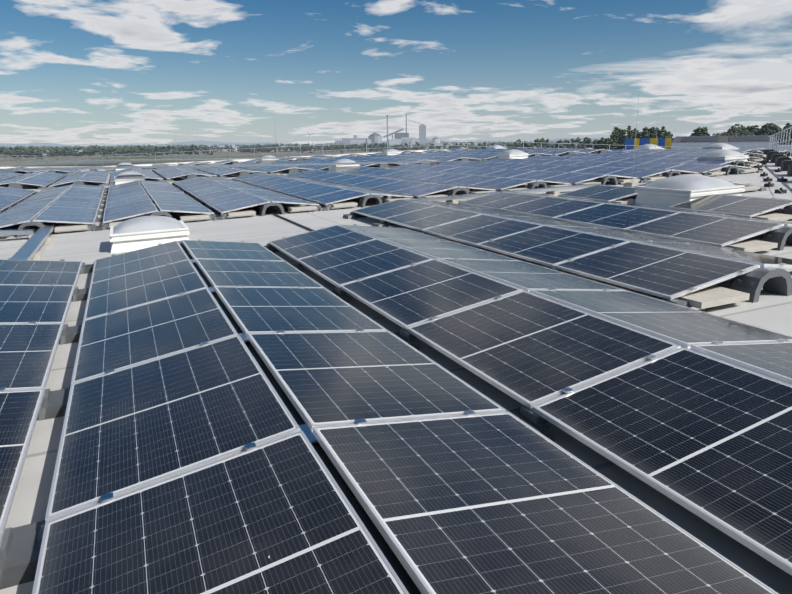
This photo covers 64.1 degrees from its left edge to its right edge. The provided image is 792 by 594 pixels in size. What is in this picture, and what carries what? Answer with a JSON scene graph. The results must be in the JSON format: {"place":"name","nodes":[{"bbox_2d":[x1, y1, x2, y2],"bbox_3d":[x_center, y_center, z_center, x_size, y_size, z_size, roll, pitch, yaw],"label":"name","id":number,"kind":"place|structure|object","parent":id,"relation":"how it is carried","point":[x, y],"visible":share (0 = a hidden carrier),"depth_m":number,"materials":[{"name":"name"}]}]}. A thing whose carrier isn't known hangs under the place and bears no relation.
{"place":"outdoors","nodes":[
{"label":"outdoors","id":0,"kind":"place"},
{"bbox_2d":[0,145,576,165],"bbox_3d":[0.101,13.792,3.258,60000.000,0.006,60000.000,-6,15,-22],"label":"ground","id":1,"kind":"structure","parent":0,"point":[100,163],"depth_m":827.55,"materials":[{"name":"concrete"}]},
{"bbox_2d":[0,144,214,160],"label":"tree belt","id":2,"kind":"object","parent":1,"relation":"on","point":[89,152],"visible":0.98,"depth_m":769.74,"materials":[{"name":"green plant"}]},
{"bbox_2d":[0,143,389,156],"bbox_3d":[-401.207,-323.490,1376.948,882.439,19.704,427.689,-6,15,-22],"label":"tree belt","id":3,"kind":"object","parent":1,"relation":"on","point":[217,149],"visible":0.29,"depth_m":1356.00,"materials":[{"name":"green plant"}]},
{"bbox_2d":[0,141,579,150],"bbox_3d":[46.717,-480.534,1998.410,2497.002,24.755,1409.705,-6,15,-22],"label":"tree belt","id":4,"kind":"object","parent":1,"relation":"on","point":[84,147],"depth_m":2087.01,"materials":[{"name":"green plant"}]},
{"bbox_2d":[0,140,593,149],"bbox_3d":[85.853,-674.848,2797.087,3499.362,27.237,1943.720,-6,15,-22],"label":"tree belt","id":5,"kind":"object","parent":1,"relation":"on","point":[251,144],"visible":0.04,"depth_m":2880.40,"materials":[{"name":"green plant"}]},
{"bbox_2d":[0,138,605,147],"bbox_3d":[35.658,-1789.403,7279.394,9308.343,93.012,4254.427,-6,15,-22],"label":"trees","id":6,"kind":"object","parent":1,"relation":"on","point":[203,142],"depth_m":8380.44,"materials":[{"name":"grey"}]},
{"bbox_2d":[335,114,439,148],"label":"industrial plant","id":7,"kind":"object","parent":1,"relation":"on","point":[377,137],"visible":0.56,"depth_m":2412.59,"materials":[{"name":"grey concrete"}]},
{"bbox_2d":[237,139,597,153],"bbox_3d":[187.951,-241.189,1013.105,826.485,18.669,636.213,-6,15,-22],"label":"tree belt","id":8,"kind":"object","parent":1,"relation":"on","point":[342,148],"visible":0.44,"depth_m":1045.46,"materials":[{"name":"green plant"}]},
{"bbox_2d":[507,133,722,148],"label":"tree belt","id":9,"kind":"object","parent":1,"relation":"on","point":[586,141],"visible":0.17,"depth_m":594.16,"materials":[{"name":"green plant"}]},
{"bbox_2d":[550,122,791,149],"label":"trees","id":10,"kind":"object","parent":1,"relation":"on","point":[616,139],"visible":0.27,"depth_m":370.20,"materials":[{"name":"green plant"}]},
{"bbox_2d":[0,149,791,593],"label":"roof","id":11,"kind":"structure","parent":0,"point":[770,311],"depth_m":5.94,"materials":[{"name":"white paint"}]},
{"bbox_2d":[115,162,134,170],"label":"skylight","id":12,"kind":"object","parent":11,"relation":"on","point":[123,164],"visible":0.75,"depth_m":42.67,"materials":[{"name":"plastic"}]},
{"bbox_2d":[114,171,145,184],"bbox_3d":[-11.630,-5.163,27.633,1.270,0.672,1.270,-6,15,-22],"label":"skylight","id":13,"kind":"object","parent":11,"relation":"on","point":[125,177],"visible":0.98,"depth_m":27.13,"materials":[{"name":"plastic"}]},
{"bbox_2d":[110,216,189,252],"bbox_3d":[-4.329,-1.160,11.072,1.270,0.512,1.270,-6,15,-22],"label":"skylight","id":14,"kind":"object","parent":11,"relation":"on","point":[136,233],"visible":1,"depth_m":10.59,"materials":[{"name":"plastic"}]},
{"bbox_2d":[259,155,278,162],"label":"skylight","id":15,"kind":"object","parent":11,"relation":"on","point":[264,160],"visible":0.6,"depth_m":46.33,"materials":[{"name":"plastic"}]},
{"bbox_2d":[0,150,600,259],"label":"cable trays","id":16,"kind":"object","parent":11,"relation":"on","point":[33,244],"visible":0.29,"depth_m":24.89,"materials":[{"name":"silver metal"}]},
{"bbox_2d":[328,159,359,171],"bbox_3d":[-2.583,-6.495,31.314,1.270,0.672,1.270,-6,15,-22],"label":"skylight","id":17,"kind":"object","parent":11,"relation":"on","point":[336,168],"visible":0.67,"depth_m":30.84,"materials":[{"name":"plastic"}]},
{"bbox_2d":[4,140,759,170],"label":"guard rail edge","id":18,"kind":"object","parent":11,"relation":"on","point":[486,146],"visible":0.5,"depth_m":55.67,"materials":[{"name":"silver metal"}]},
{"bbox_2d":[381,149,401,154],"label":"skylight","id":19,"kind":"object","parent":11,"relation":"on","point":[391,152],"visible":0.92,"depth_m":50.03,"materials":[{"name":"plastic"}]},
{"bbox_2d":[0,148,791,593],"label":"solar panels","id":20,"kind":"object","parent":11,"relation":"on","point":[168,418],"visible":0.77,"depth_m":3.71,"materials":[{"name":"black glass"}]},
{"bbox_2d":[0,149,791,593],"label":"mounting brackets","id":21,"kind":"object","parent":11,"relation":"on","point":[20,547],"visible":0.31,"depth_m":5.99,"materials":[{"name":"grey metal"}]},
{"bbox_2d":[173,87,728,186],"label":"lightning rods","id":22,"kind":"object","parent":11,"relation":"on","point":[630,184],"visible":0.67,"depth_m":17.22,"materials":[{"name":"silver metal"}]},
{"bbox_2d":[487,145,506,148],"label":"skylight","id":23,"kind":"object","parent":11,"relation":"on","point":[496,147],"visible":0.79,"depth_m":53.78,"materials":[{"name":"plastic"}]},
{"bbox_2d":[497,149,528,158],"bbox_3d":[6.465,-7.825,34.995,1.270,0.672,1.270,-6,15,-22],"label":"skylight","id":24,"kind":"object","parent":11,"relation":"on","point":[515,154],"visible":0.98,"depth_m":34.55,"materials":[{"name":"plastic"}]},
{"bbox_2d":[635,144,664,150],"bbox_3d":[15.514,-9.021,38.708,1.270,0.672,1.270,-6,15,-22],"label":"skylight","id":25,"kind":"object","parent":11,"relation":"on","point":[648,146],"visible":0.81,"depth_m":38.32,"materials":[{"name":"plastic"}]},
{"bbox_2d":[634,174,744,207],"bbox_3d":[5.971,-2.158,12.924,1.470,0.675,1.470,-6,15,-22],"label":"skylight","id":26,"kind":"object","parent":11,"relation":"on","point":[667,192],"visible":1,"depth_m":12.50,"materials":[{"name":"plastic"}]},
{"bbox_2d":[702,143,738,148],"bbox_3d":[16.933,-7.697,33.009,1.270,0.672,1.270,-6,15,-22],"label":"skylight","id":27,"kind":"object","parent":11,"relation":"on","point":[720,146],"visible":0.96,"depth_m":32.59,"materials":[{"name":"plastic"}]},
{"bbox_2d":[697,149,748,165],"bbox_3d":[12.310,-5.223,23.835,1.270,0.672,1.270,-6,15,-22],"label":"skylight","id":28,"kind":"object","parent":11,"relation":"on","point":[724,154],"visible":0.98,"depth_m":23.41,"materials":[{"name":"plastic"}]},
{"bbox_2d":[749,149,791,193],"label":"black ballast blocks","id":29,"kind":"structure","parent":11,"relation":"on","point":[782,161],"depth_m":20.94,"materials":[{"name":"rubber"}]},
{"bbox_2d":[769,126,791,155],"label":"white screen fence","id":30,"kind":"object","parent":11,"relation":"on","point":[773,144],"visible":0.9,"depth_m":34.99,"materials":[{"name":"white metal"}]},
{"bbox_2d":[0,0,791,146],"label":"sky","id":31,"kind":"structure","parent":0,"point":[85,73],"materials":[{"name":"blue"}]},
{"bbox_2d":[27,135,790,154],"bbox_3d":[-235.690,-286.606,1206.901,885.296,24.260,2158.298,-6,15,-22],"label":"distant buildings","id":32,"kind":"structure","parent":0,"point":[689,142],"depth_m":247.23,"materials":[{"name":"grey concrete"}]}
]}

